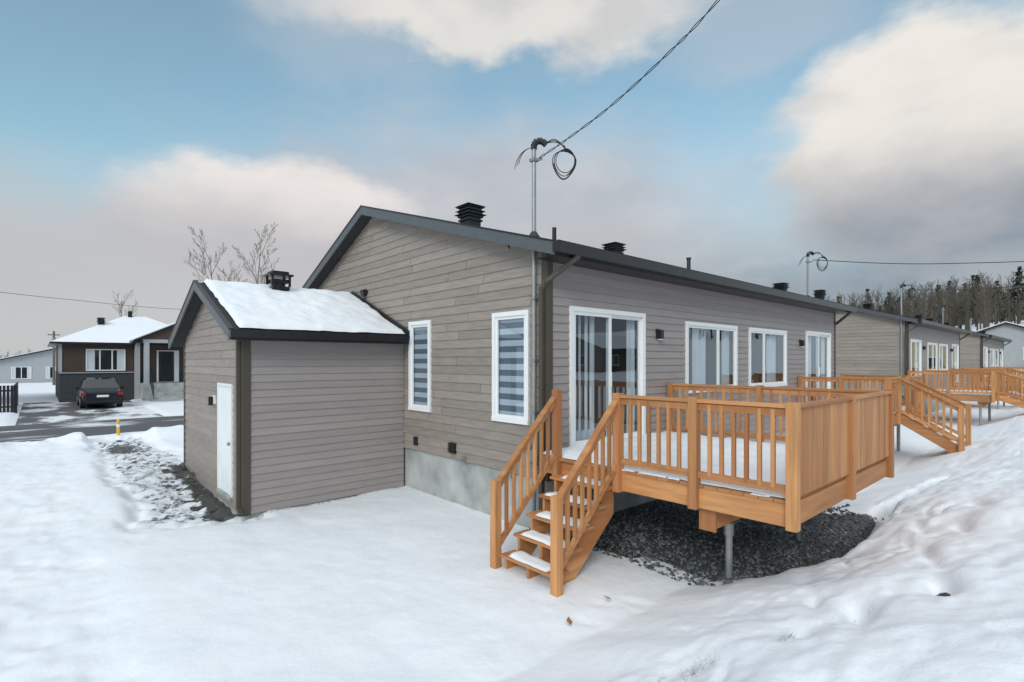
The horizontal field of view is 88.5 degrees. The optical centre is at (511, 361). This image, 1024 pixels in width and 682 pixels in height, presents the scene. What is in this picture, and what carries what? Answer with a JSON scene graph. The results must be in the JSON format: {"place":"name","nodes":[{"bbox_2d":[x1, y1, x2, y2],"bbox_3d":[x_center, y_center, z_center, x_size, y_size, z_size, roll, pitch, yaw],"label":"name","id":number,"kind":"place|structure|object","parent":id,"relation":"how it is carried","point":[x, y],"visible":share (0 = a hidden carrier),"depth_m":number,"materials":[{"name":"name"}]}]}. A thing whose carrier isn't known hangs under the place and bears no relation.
{"place":"outdoors","nodes":[
{"label":"outdoors","id":0,"kind":"place"},
{"bbox_2d":[2,292,169,308],"bbox_3d":[-24.135,-4.359,40.918,0.366,0.998,26.290,0,0,33],"label":"power line","id":1,"kind":"object","parent":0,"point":[86,301],"visible":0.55,"depth_m":34.58,"materials":[{"name":"black rubber"}]},
{"bbox_2d":[16,400,162,424],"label":"driveway","id":2,"kind":"structure","parent":0,"point":[44,412],"depth_m":26.48,"materials":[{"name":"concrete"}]},
{"bbox_2d":[75,377,123,407],"bbox_3d":[-23.786,1.763,30.302,2.180,1.616,4.530,0,0,-42],"label":"parked car","id":3,"kind":"object","parent":2,"relation":"on","point":[98,391],"visible":1,"depth_m":29.08,"materials":[{"name":"paint"}]},
{"bbox_2d":[0,415,183,441],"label":"road","id":4,"kind":"structure","parent":0,"point":[31,432],"depth_m":20.48,"materials":[{"name":"grey asphalt"}]},
{"bbox_2d":[0,320,1023,681],"bbox_3d":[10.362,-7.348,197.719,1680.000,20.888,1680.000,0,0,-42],"label":"ground","id":5,"kind":"structure","parent":0,"point":[120,560],"depth_m":5.39,"materials":[{"name":"white snow"}]},
{"bbox_2d":[0,382,17,412],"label":"black fence","id":6,"kind":"object","parent":5,"relation":"on","point":[7,391],"visible":0.92,"depth_m":26.04,"materials":[{"name":"metal"}]},
{"bbox_2d":[0,347,55,382],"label":"suburban house","id":7,"kind":"structure","parent":5,"relation":"on","point":[33,367],"depth_m":61.83,"materials":[{"name":"grey"}]},
{"bbox_2d":[48,331,58,384],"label":"utility pole","id":8,"kind":"object","parent":5,"relation":"on","point":[53,367],"visible":0.62,"depth_m":55.72,"materials":[{"name":"brown wood"}]},
{"bbox_2d":[47,311,183,402],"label":"brick house","id":9,"kind":"structure","parent":5,"relation":"on","point":[135,357],"depth_m":34.53,"materials":[{"name":"brown brick"}]},
{"bbox_2d":[116,419,119,434],"bbox_3d":[-13.181,2.345,17.597,0.103,0.810,0.103,0,0,-42],"label":"snow marker post","id":10,"kind":"object","parent":5,"relation":"on","point":[118,427],"visible":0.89,"depth_m":17.57,"materials":[{"name":"yellow plastic"}]},
{"bbox_2d":[112,290,138,316],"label":"bare tree","id":11,"kind":"object","parent":5,"relation":"on","point":[121,306],"visible":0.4,"depth_m":50.59,"materials":[{"name":"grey plant"}]},
{"bbox_2d":[161,465,228,521],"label":"gravel","id":12,"kind":"structure","parent":5,"relation":"on","point":[218,517],"depth_m":9.60,"materials":[{"name":"grey gravel"}]},
{"bbox_2d":[184,227,246,281],"bbox_3d":[-20.583,-3.462,37.229,4.098,12.140,4.130,0,0,-42],"label":"bare tree","id":13,"kind":"object","parent":5,"relation":"on","point":[210,261],"visible":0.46,"depth_m":37.10,"materials":[{"name":"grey plant"}]},
{"bbox_2d":[214,223,279,283],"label":"bare tree","id":14,"kind":"object","parent":5,"relation":"on","point":[257,252],"visible":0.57,"depth_m":40.41,"materials":[{"name":"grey plant"}]},
{"bbox_2d":[168,270,409,521],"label":"storage shed","id":15,"kind":"structure","parent":5,"relation":"on","point":[293,396],"depth_m":9.55,"materials":[{"name":"grey wood"}]},
{"bbox_2d":[208,383,233,500],"bbox_3d":[-5.207,1.385,9.407,0.150,1.990,1.290,0,0,-42],"label":"door and lamp","id":16,"kind":"structure","parent":15,"relation":"in","point":[225,411],"depth_m":9.31,"materials":[{"name":"white plastic"}]},
{"bbox_2d":[0,270,1023,356],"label":"distant trees","id":17,"kind":"object","parent":5,"relation":"on","point":[953,303],"visible":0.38,"depth_m":83.69,"materials":[{"name":"plant"}]},
{"bbox_2d":[566,596,610,624],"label":"fallen leaves","id":18,"kind":"object","parent":5,"relation":"on","point":[568,620],"visible":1,"depth_m":5.00,"materials":[{"name":"brown plant"}]},
{"bbox_2d":[404,419,784,533],"bbox_3d":[2.122,2.300,15.091,12.390,1.200,8.950,0,0,-42],"label":"foundation","id":19,"kind":"object","parent":5,"relation":"on","point":[464,483],"depth_m":9.15,"materials":[{"name":"concrete"}]},
{"bbox_2d":[318,217,833,476],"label":"siding walls","id":20,"kind":"structure","parent":19,"relation":"on","point":[387,275],"depth_m":9.48,"materials":[{"name":"beige wood"}]},
{"bbox_2d":[515,137,575,511],"bbox_3d":[0.486,-0.384,7.720,0.891,5.768,0.289,0,0,-14],"label":"electrical service mast","id":21,"kind":"object","parent":20,"relation":"attached to","point":[533,160],"visible":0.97,"depth_m":7.67,"materials":[{"name":"metal"}]},
{"bbox_2d":[539,0,719,157],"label":"power line","id":22,"kind":"object","parent":21,"relation":"attached to","point":[686,35],"visible":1,"depth_m":6.68,"materials":[{"name":"black rubber"}]},
{"bbox_2d":[302,202,857,313],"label":"roof","id":23,"kind":"structure","parent":20,"relation":"on","point":[611,257],"depth_m":9.76,"materials":[{"name":"metal"}]},
{"bbox_2d":[529,255,851,529],"bbox_3d":[5.270,0.470,11.595,13.113,3.941,0.580,0,0,-42],"label":"downspout","id":24,"kind":"object","parent":23,"relation":"attached to","point":[541,336],"visible":0.57,"depth_m":7.55,"materials":[{"name":"grey metal"}]},
{"bbox_2d":[800,251,827,295],"bbox_3d":[9.225,-2.534,16.117,0.905,1.668,0.196,0,0,-8],"label":"electrical service mast","id":25,"kind":"object","parent":23,"relation":"on","point":[808,255],"visible":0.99,"depth_m":16.07,"materials":[{"name":"metal"}]},
{"bbox_2d":[818,260,1023,263],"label":"power line","id":26,"kind":"object","parent":25,"relation":"attached to","point":[920,263],"visible":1,"depth_m":15.74,"materials":[{"name":"black rubber"}]},
{"bbox_2d":[360,289,830,477],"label":"windows and doors","id":27,"kind":"structure","parent":20,"relation":"attached to","point":[607,354],"depth_m":9.15,"materials":[{"name":"white plastic"}]},
{"bbox_2d":[541,252,835,481],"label":"corner trim","id":28,"kind":"structure","parent":19,"relation":"on","point":[546,269],"depth_m":7.57,"materials":[{"name":"grey metal"}]},
{"bbox_2d":[490,382,893,597],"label":"wooden deck","id":29,"kind":"structure","parent":5,"relation":"on","point":[830,452],"depth_m":5.98,"materials":[{"name":"brown wood"}]},
{"bbox_2d":[798,374,970,452],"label":"wooden deck","id":30,"kind":"structure","parent":5,"relation":"on","point":[911,414],"depth_m":12.98,"materials":[{"name":"brown wood"}]},
{"bbox_2d":[836,397,949,414],"bbox_3d":[18.248,2.180,29.611,12.390,1.200,8.950,0,0,-42],"label":"foundation","id":31,"kind":"object","parent":5,"relation":"on","point":[933,406],"depth_m":25.59,"materials":[{"name":"concrete"}]},
{"bbox_2d":[836,311,958,398],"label":"siding walls","id":32,"kind":"structure","parent":31,"relation":"on","point":[867,344],"depth_m":23.30,"materials":[{"name":"beige wood"}]},
{"bbox_2d":[813,289,971,333],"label":"roof","id":33,"kind":"structure","parent":32,"relation":"on","point":[867,308],"depth_m":23.86,"materials":[{"name":"metal"}]},
{"bbox_2d":[905,323,969,405],"bbox_3d":[21.397,0.350,26.115,13.113,3.941,0.580,0,0,-42],"label":"downspout","id":34,"kind":"object","parent":33,"relation":"attached to","point":[906,333],"visible":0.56,"depth_m":22.05,"materials":[{"name":"grey metal"}]},
{"bbox_2d":[938,305,952,323],"bbox_3d":[24.979,-2.484,30.303,0.905,1.568,0.196,0,0,-8],"label":"electrical service mast","id":35,"kind":"object","parent":33,"relation":"on","point":[942,310],"visible":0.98,"depth_m":30.27,"materials":[{"name":"metal"}]},
{"bbox_2d":[910,339,958,382],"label":"windows and doors","id":36,"kind":"structure","parent":32,"relation":"attached to","point":[916,354],"depth_m":25.42,"materials":[{"name":"white plastic"}]},
{"bbox_2d":[905,321,959,374],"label":"corner trim","id":37,"kind":"structure","parent":31,"relation":"on","point":[906,326],"depth_m":22.08,"materials":[{"name":"grey metal"}]},
{"bbox_2d":[895,284,915,395],"bbox_3d":[16.612,-0.384,22.240,0.891,5.768,0.289,0,0,-14],"label":"electrical service mast","id":38,"kind":"object","parent":5,"relation":"on","point":[901,291],"visible":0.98,"depth_m":22.19,"materials":[{"name":"metal"}]},
{"bbox_2d":[935,285,1023,289],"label":"power line","id":39,"kind":"object","parent":38,"relation":"attached to","point":[978,288],"visible":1,"depth_m":21.80,"materials":[{"name":"black metal"}]},
{"bbox_2d":[836,266,1023,324],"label":"distant pine trees","id":40,"kind":"object","parent":5,"relation":"on","point":[1018,283],"visible":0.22,"depth_m":88.13,"materials":[{"name":"green plant"}]},
{"bbox_2d":[908,370,1023,425],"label":"wooden deck","id":41,"kind":"structure","parent":5,"relation":"on","point":[997,392],"depth_m":20.68,"materials":[{"name":"brown wood"}]},
{"bbox_2d":[951,368,1023,408],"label":"wooden deck","id":42,"kind":"structure","parent":5,"relation":"on","point":[1014,371],"depth_m":27.77,"materials":[{"name":"brown wood"}]},
{"bbox_2d":[975,321,1023,366],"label":"suburban house","id":43,"kind":"structure","parent":5,"relation":"on","point":[1014,350],"depth_m":52.35,"materials":[{"name":"grey"}]},
{"bbox_2d":[983,366,1023,384],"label":"wooden deck","id":44,"kind":"structure","parent":5,"relation":"on","point":[1019,368],"depth_m":35.55,"materials":[{"name":"brown wood"}]},
{"bbox_2d":[0,0,1023,357],"label":"sky","id":45,"kind":"structure","parent":0,"point":[776,132],"materials":[{"name":"blue"}]},
{"bbox_2d":[250,487,868,681],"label":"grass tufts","id":46,"kind":"object","parent":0,"point":[629,554],"visible":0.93,"depth_m":3.46,"materials":[{"name":"brown plant"}]},
{"bbox_2d":[570,499,883,585],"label":"gravel","id":47,"kind":"structure","parent":0,"point":[694,535],"depth_m":7.21,"materials":[{"name":"grey gravel"}]},
{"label":"foundation","id":48,"kind":"object","parent":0,"visible":0},
{"bbox_2d":[960,334,1003,382],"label":"siding walls","id":49,"kind":"structure","parent":48,"relation":"on","point":[970,351],"depth_m":37.23,"materials":[{"name":"beige wood"}]},
{"bbox_2d":[914,314,1011,341],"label":"roof","id":50,"kind":"structure","parent":49,"relation":"on","point":[981,333],"depth_m":40.22,"materials":[{"name":"metal"}]},
{"bbox_2d":[967,315,979,330],"bbox_3d":[32.634,-2.484,37.195,0.905,1.568,0.196,0,0,-8],"label":"electrical service mast","id":51,"kind":"object","parent":50,"relation":"on","point":[971,319],"visible":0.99,"depth_m":37.14,"materials":[{"name":"metal"}]},
{"bbox_2d":[981,337,1010,371],"bbox_3d":[37.523,0.271,40.635,13.113,3.941,0.580,0,0,-42],"label":"downspout","id":52,"kind":"object","parent":50,"relation":"attached to","point":[981,349],"visible":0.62,"depth_m":36.58,"materials":[{"name":"grey metal"}]},
{"bbox_2d":[983,347,1002,376],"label":"windows and doors","id":53,"kind":"structure","parent":49,"relation":"attached to","point":[985,354],"depth_m":40.18,"materials":[{"name":"white plastic"}]},
{"bbox_2d":[980,336,1003,371],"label":"corner trim","id":54,"kind":"structure","parent":48,"relation":"on","point":[981,339],"depth_m":36.67,"materials":[{"name":"grey metal"}]}
]}

